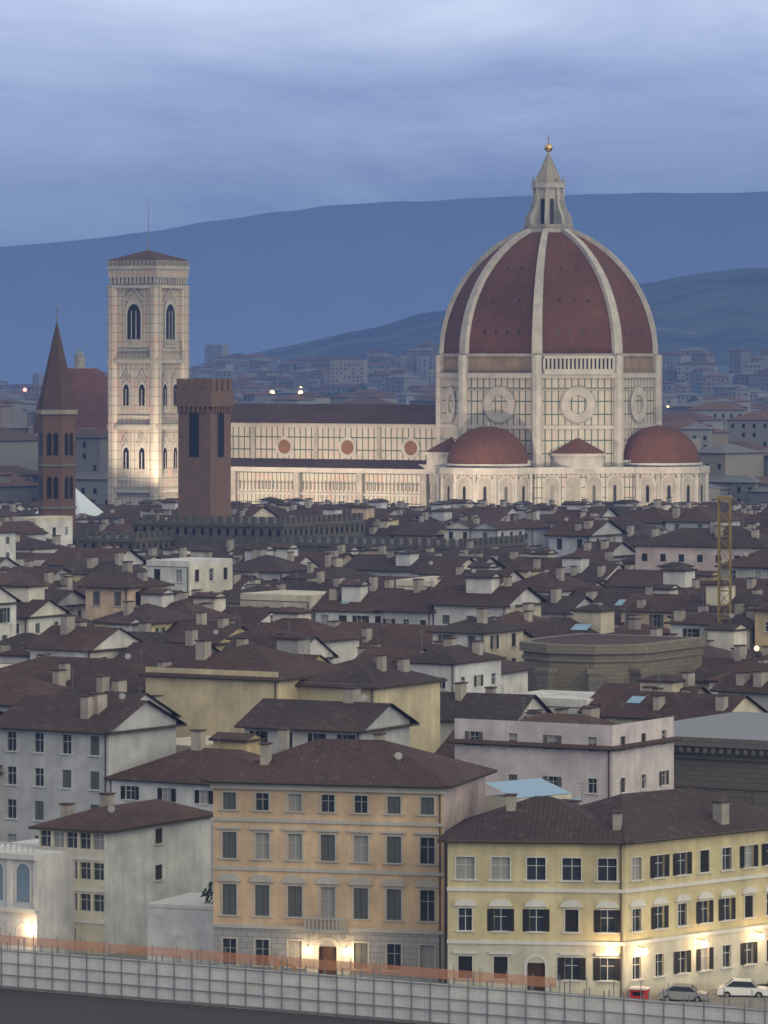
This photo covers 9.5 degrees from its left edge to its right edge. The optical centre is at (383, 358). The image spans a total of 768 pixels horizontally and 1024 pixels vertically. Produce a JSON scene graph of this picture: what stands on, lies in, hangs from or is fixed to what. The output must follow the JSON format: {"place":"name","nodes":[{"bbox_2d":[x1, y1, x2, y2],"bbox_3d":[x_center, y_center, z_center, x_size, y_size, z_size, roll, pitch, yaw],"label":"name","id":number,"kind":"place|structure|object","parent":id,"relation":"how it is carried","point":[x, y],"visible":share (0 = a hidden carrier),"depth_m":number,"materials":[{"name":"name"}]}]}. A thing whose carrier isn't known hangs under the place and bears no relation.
{"place":"outdoors","nodes":[
{"label":"outdoors","id":0,"kind":"place"},
{"bbox_2d":[0,653,152,692],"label":"long house","id":1,"kind":"structure","parent":0,"point":[85,669],"depth_m":515.97,"materials":[{"name":"black tile"}]},
{"bbox_2d":[73,530,174,552],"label":"palace block","id":2,"kind":"structure","parent":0,"point":[133,540],"depth_m":986.85,"materials":[{"name":"stone"}]},
{"bbox_2d":[178,589,226,605],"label":"white house","id":3,"kind":"structure","parent":0,"point":[183,596],"depth_m":702.03,"materials":[{"name":"grey paint"}]},
{"bbox_2d":[175,379,233,520],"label":"tower","id":4,"kind":"structure","parent":0,"point":[204,461],"depth_m":1002.45,"materials":[{"name":"brown stone"}]},
{"bbox_2d":[0,384,416,1023],"bbox_3d":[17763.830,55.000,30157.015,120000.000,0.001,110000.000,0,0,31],"label":"ground","id":5,"kind":"structure","parent":0,"point":[20,1006],"depth_m":387.79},
{"bbox_2d":[36,307,77,536],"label":"church steeple","id":6,"kind":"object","parent":5,"relation":"on","point":[56,411],"depth_m":1026.98,"materials":[{"name":"brick"}]},
{"bbox_2d":[31,349,107,434],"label":"san lorenzo dome","id":7,"kind":"structure","parent":5,"relation":"on","point":[90,388],"depth_m":1687.84,"materials":[{"name":"brick"}]},
{"bbox_2d":[36,489,103,515],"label":"gable","id":8,"kind":"structure","parent":5,"relation":"on","point":[84,504],"depth_m":1202.12,"materials":[{"name":"white paint"}]},
{"bbox_2d":[16,552,160,567],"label":"houses","id":9,"kind":"structure","parent":5,"relation":"on","point":[39,559],"depth_m":856.46,"materials":[{"name":"black"}]},
{"bbox_2d":[107,199,189,504],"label":"bell tower","id":10,"kind":"structure","parent":5,"relation":"on","point":[148,360],"depth_m":1322.11,"materials":[{"name":"stone"}]},
{"bbox_2d":[0,497,691,511],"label":"city houses","id":11,"kind":"structure","parent":5,"relation":"on","point":[101,507],"depth_m":1237.08,"materials":[{"name":"black"}]},
{"bbox_2d":[0,354,729,445],"bbox_3d":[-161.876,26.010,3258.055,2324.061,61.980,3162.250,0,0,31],"label":"buildings","id":12,"kind":"structure","parent":5,"relation":"on","point":[719,437],"depth_m":3983.69,"materials":[{"name":"grey"}]},
{"bbox_2d":[0,497,758,517],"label":"city houses","id":13,"kind":"structure","parent":5,"relation":"on","point":[617,506],"depth_m":1096.71,"materials":[{"name":"black"}]},
{"bbox_2d":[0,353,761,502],"bbox_3d":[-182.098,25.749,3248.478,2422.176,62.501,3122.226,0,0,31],"label":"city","id":14,"kind":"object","parent":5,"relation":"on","point":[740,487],"visible":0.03,"depth_m":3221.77,"materials":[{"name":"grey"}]},
{"bbox_2d":[0,494,766,514],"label":"city houses","id":15,"kind":"structure","parent":5,"relation":"on","point":[116,507],"depth_m":1161.61,"materials":[{"name":"black"}]},
{"bbox_2d":[0,938,767,1023],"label":"quay scaffold","id":16,"kind":"structure","parent":5,"relation":"on","point":[355,997],"depth_m":386.01,"materials":[{"name":"silver metal"}]},
{"bbox_2d":[0,498,767,547],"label":"city houses","id":17,"kind":"structure","parent":5,"relation":"on","point":[538,522],"depth_m":1044.84,"materials":[{"name":"black"}]},
{"bbox_2d":[0,345,767,504],"bbox_3d":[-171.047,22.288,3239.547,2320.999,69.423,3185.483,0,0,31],"label":"city","id":18,"kind":"object","parent":5,"relation":"on","point":[751,427],"visible":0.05,"depth_m":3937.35,"materials":[{"name":"grey"}]},
{"bbox_2d":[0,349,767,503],"bbox_3d":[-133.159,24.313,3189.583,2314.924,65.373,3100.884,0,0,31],"label":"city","id":19,"kind":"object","parent":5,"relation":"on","point":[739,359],"visible":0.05,"depth_m":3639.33,"materials":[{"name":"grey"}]},
{"bbox_2d":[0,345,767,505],"bbox_3d":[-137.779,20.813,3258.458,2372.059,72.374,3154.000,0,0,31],"label":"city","id":20,"kind":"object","parent":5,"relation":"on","point":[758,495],"visible":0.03,"depth_m":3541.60,"materials":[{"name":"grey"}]},
{"bbox_2d":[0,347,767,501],"bbox_3d":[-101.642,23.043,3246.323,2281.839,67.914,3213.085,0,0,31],"label":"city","id":21,"kind":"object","parent":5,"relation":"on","point":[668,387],"visible":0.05,"depth_m":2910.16,"materials":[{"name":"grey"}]},
{"bbox_2d":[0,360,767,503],"bbox_3d":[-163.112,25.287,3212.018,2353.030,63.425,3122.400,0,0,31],"label":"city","id":22,"kind":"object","parent":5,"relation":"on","point":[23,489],"visible":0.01,"depth_m":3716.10,"materials":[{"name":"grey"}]},
{"bbox_2d":[0,343,767,476],"bbox_3d":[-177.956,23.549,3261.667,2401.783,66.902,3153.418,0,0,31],"label":"city","id":23,"kind":"object","parent":5,"relation":"on","point":[727,459],"visible":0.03,"depth_m":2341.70,"materials":[{"name":"grey"}]},
{"bbox_2d":[3,561,767,690],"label":"city houses","id":24,"kind":"structure","parent":5,"relation":"on","point":[505,619],"depth_m":652.50,"materials":[{"name":"brown stone"}]},
{"bbox_2d":[23,387,758,650],"bbox_3d":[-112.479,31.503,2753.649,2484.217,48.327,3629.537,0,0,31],"label":"distant lamps","id":25,"kind":"object","parent":5,"relation":"on","point":[756,648],"visible":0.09,"depth_m":3198.88,"materials":[{"name":"white"}]},
{"bbox_2d":[272,383,705,402],"bbox_3d":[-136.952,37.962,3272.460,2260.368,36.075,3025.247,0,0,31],"label":"buildings","id":26,"kind":"structure","parent":5,"relation":"on","point":[692,398],"depth_m":3729.28,"materials":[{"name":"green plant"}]},
{"bbox_2d":[717,496,732,622],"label":"crane mast","id":27,"kind":"object","parent":5,"relation":"on","point":[730,499],"visible":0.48,"depth_m":639.26,"materials":[{"name":"brown metal"}]},
{"bbox_2d":[138,637,345,737],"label":"ochre block","id":28,"kind":"structure","parent":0,"point":[227,690],"depth_m":501.64,"materials":[{"name":"beige paint"}]},
{"bbox_2d":[131,513,365,548],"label":"crenellated building","id":29,"kind":"structure","parent":0,"point":[242,531],"depth_m":990.92,"materials":[{"name":"grey stone"}]},
{"bbox_2d":[1,515,667,561],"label":"city houses","id":30,"kind":"structure","parent":0,"point":[567,535],"depth_m":842.39,"materials":[{"name":"black"}]},
{"bbox_2d":[328,620,341,626],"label":"white house","id":31,"kind":"structure","parent":0,"point":[334,623],"depth_m":641.32,"materials":[{"name":"white paint"}]},
{"bbox_2d":[295,654,447,752],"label":"ochre block","id":32,"kind":"structure","parent":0,"point":[402,686],"depth_m":501.07,"materials":[{"name":"beige paint"}]},
{"bbox_2d":[0,191,767,383],"bbox_3d":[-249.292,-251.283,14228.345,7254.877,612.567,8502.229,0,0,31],"label":"mountain","id":33,"kind":"structure","parent":0,"point":[264,282],"depth_m":12526.26,"materials":[{"name":"blue"}]},
{"bbox_2d":[0,580,767,891],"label":"city houses","id":34,"kind":"structure","parent":0,"point":[60,742],"depth_m":484.97,"materials":[{"name":"stone"}]},
{"bbox_2d":[0,520,767,628],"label":"city houses","id":35,"kind":"structure","parent":0,"point":[560,592],"depth_m":721.24,"materials":[{"name":"stone"}]},
{"bbox_2d":[0,0,767,246],"label":"sky","id":36,"kind":"structure","parent":0,"point":[199,110],"materials":[{"name":"blue"}]},
{"bbox_2d":[16,520,767,588],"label":"city houses","id":37,"kind":"structure","parent":0,"point":[608,562],"depth_m":792.94,"materials":[{"name":"black"}]},
{"bbox_2d":[17,499,767,552],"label":"city houses","id":38,"kind":"structure","parent":0,"point":[638,526],"depth_m":915.32,"materials":[{"name":"beige"}]},
{"bbox_2d":[282,535,527,551],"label":"palace block","id":39,"kind":"structure","parent":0,"point":[512,542],"depth_m":951.56,"materials":[{"name":"stone"}]},
{"bbox_2d":[76,503,755,548],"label":"city houses","id":40,"kind":"structure","parent":0,"point":[463,527],"depth_m":1013.91,"materials":[{"name":"black"}]},
{"bbox_2d":[71,953,767,1008],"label":"street","id":41,"kind":"structure","parent":0,"point":[735,1000],"depth_m":395.33,"materials":[{"name":"grey asphalt"}]},
{"bbox_2d":[204,135,709,506],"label":"cathedral","id":42,"kind":"structure","parent":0,"point":[548,373],"depth_m":1280.02,"materials":[{"name":"stone"}]},
{"bbox_2d":[329,575,606,587],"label":"long cream house","id":43,"kind":"structure","parent":0,"point":[381,581],"depth_m":770.09,"materials":[{"name":"stone"}]},
{"bbox_2d":[192,268,767,398],"bbox_3d":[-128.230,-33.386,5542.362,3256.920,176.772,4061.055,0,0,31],"label":"hill terrain","id":44,"kind":"structure","parent":0,"point":[719,315],"depth_m":5061.83,"materials":[{"name":"blue"}]},
{"bbox_2d":[231,497,767,509],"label":"city houses","id":45,"kind":"structure","parent":0,"point":[681,504],"depth_m":1196.43,"materials":[{"name":"black"}]},
{"bbox_2d":[473,548,527,551],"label":"building","id":46,"kind":"structure","parent":0,"point":[506,548],"depth_m":925.25,"materials":[{"name":"stone"}]},
{"bbox_2d":[446,697,681,804],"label":"pink house","id":47,"kind":"structure","parent":0,"point":[602,758],"depth_m":447.82,"materials":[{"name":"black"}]},
{"bbox_2d":[517,633,705,691],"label":"building","id":48,"kind":"structure","parent":0,"point":[588,662],"depth_m":568.77,"materials":[{"name":"black stone"}]},
{"bbox_2d":[649,626,757,663],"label":"white house","id":49,"kind":"structure","parent":0,"point":[709,649],"depth_m":597.40,"materials":[{"name":"stone"}]},
{"bbox_2d":[674,712,767,808],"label":"stone palace","id":50,"kind":"structure","parent":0,"point":[725,754],"depth_m":464.05,"materials":[{"name":"black stone"}]},
{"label":"lungarno road","id":51,"kind":"structure","parent":0,"visible":0},
{"bbox_2d":[0,839,75,953],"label":"building","id":52,"kind":"structure","parent":51,"relation":"on","point":[37,897],"depth_m":423.11,"materials":[{"name":"white paint"}]},
{"bbox_2d":[28,779,212,954],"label":"loggia house","id":53,"kind":"structure","parent":51,"relation":"on","point":[132,859],"depth_m":428.64,"materials":[{"name":"white paint"}]},
{"bbox_2d":[147,881,212,964],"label":"terrace annex","id":54,"kind":"object","parent":51,"relation":"on","point":[183,921],"visible":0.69,"depth_m":415.24,"materials":[{"name":"grey paint"}]},
{"bbox_2d":[252,966,297,971],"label":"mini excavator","id":55,"kind":"object","parent":51,"relation":"on","point":[295,969],"visible":0.08,"depth_m":397.73,"materials":[{"name":"orange metal"}]},
{"bbox_2d":[200,728,496,983],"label":"building","id":56,"kind":"structure","parent":51,"relation":"on","point":[331,849],"depth_m":405.67,"materials":[{"name":"paint"}]},
{"bbox_2d":[0,934,751,1007],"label":"safety netting","id":57,"kind":"object","parent":51,"relation":"on","point":[350,967],"visible":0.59,"depth_m":392.26,"materials":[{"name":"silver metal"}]},
{"bbox_2d":[437,782,633,997],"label":"corner house","id":58,"kind":"structure","parent":51,"relation":"on","point":[536,886],"depth_m":395.16,"materials":[{"name":"yellow paint"}]},
{"bbox_2d":[485,778,767,997],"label":"corner house","id":59,"kind":"structure","parent":51,"relation":"on","point":[696,886],"depth_m":401.51,"materials":[{"name":"yellow paint"}]},
{"bbox_2d":[629,986,649,999],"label":"red recycling bin","id":60,"kind":"object","parent":51,"relation":"on","point":[634,991],"visible":0.54,"depth_m":393.29,"materials":[{"name":"red plastic"}]},
{"bbox_2d":[658,983,708,1001],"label":"silver car","id":61,"kind":"object","parent":51,"relation":"on","point":[678,991],"visible":0.82,"depth_m":394.24,"materials":[{"name":"grey paint"}]},
{"bbox_2d":[717,978,767,997],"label":"white car","id":62,"kind":"object","parent":51,"relation":"on","point":[739,986],"visible":0.97,"depth_m":396.82,"materials":[{"name":"white paint"}]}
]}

